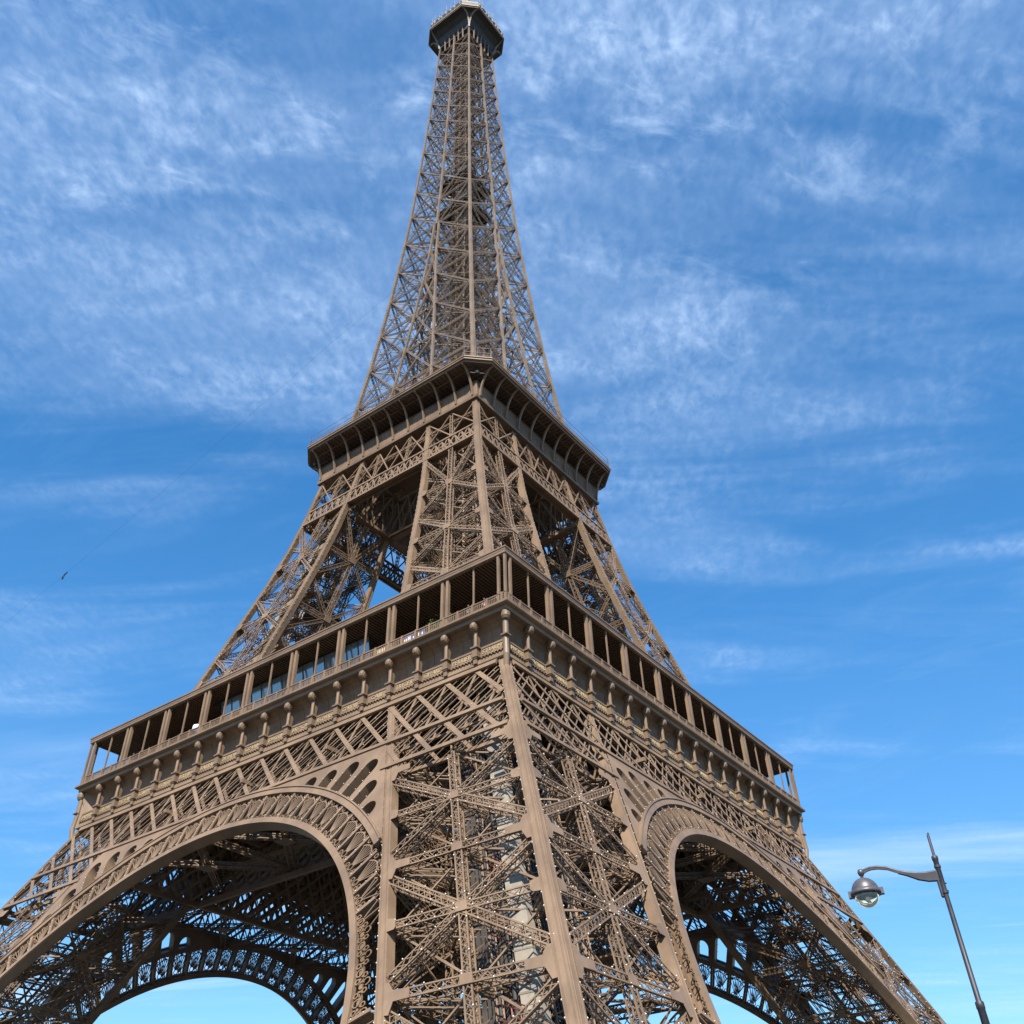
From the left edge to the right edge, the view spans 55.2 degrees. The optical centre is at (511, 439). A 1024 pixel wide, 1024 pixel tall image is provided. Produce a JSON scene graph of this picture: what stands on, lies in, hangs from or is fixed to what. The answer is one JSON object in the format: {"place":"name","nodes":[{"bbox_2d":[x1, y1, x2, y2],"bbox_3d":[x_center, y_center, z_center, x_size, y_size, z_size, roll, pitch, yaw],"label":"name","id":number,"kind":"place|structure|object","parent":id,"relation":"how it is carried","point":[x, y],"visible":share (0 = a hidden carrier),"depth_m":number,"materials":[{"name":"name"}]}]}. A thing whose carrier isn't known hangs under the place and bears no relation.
{"place":"outdoors","nodes":[
{"label":"outdoors","id":0,"kind":"place"},
{"bbox_2d":[0,0,945,1023],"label":"lattice tower","id":1,"kind":"structure","parent":0,"point":[512,782],"depth_m":116.31,"materials":[{"name":"brown metal"}]},
{"bbox_2d":[3,294,389,624],"bbox_3d":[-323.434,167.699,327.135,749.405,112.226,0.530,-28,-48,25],"label":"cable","id":2,"kind":"object","parent":1,"relation":"attached to","point":[208,451],"visible":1,"depth_m":215.80,"materials":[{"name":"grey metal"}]},
{"bbox_2d":[213,635,370,717],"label":"glass pavilion","id":3,"kind":"structure","parent":1,"relation":"on","point":[324,662],"depth_m":117.31,"materials":[{"name":"paint"}]},
{"bbox_2d":[222,637,369,717],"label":"window","id":4,"kind":"structure","parent":3,"relation":"in","point":[352,652],"depth_m":117.23,"materials":[{"name":"blue glass"}]},
{"bbox_2d":[404,628,425,641],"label":"sign board","id":5,"kind":"object","parent":1,"relation":"on","point":[413,635],"visible":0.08,"depth_m":106.01,"materials":[{"name":"white"}]},
{"bbox_2d":[425,615,438,632],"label":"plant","id":6,"kind":"object","parent":1,"relation":"on","point":[434,625],"visible":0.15,"depth_m":104.12,"materials":[{"name":"green plant"}]},
{"bbox_2d":[0,0,1023,1023],"label":"sky","id":7,"kind":"structure","parent":0,"point":[772,250],"materials":[{"name":"blue"}]},
{"bbox_2d":[848,833,989,1023],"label":"street lamp","id":8,"kind":"object","parent":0,"point":[866,892],"visible":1,"depth_m":16.86,"materials":[{"name":"grey metal"}]}
]}

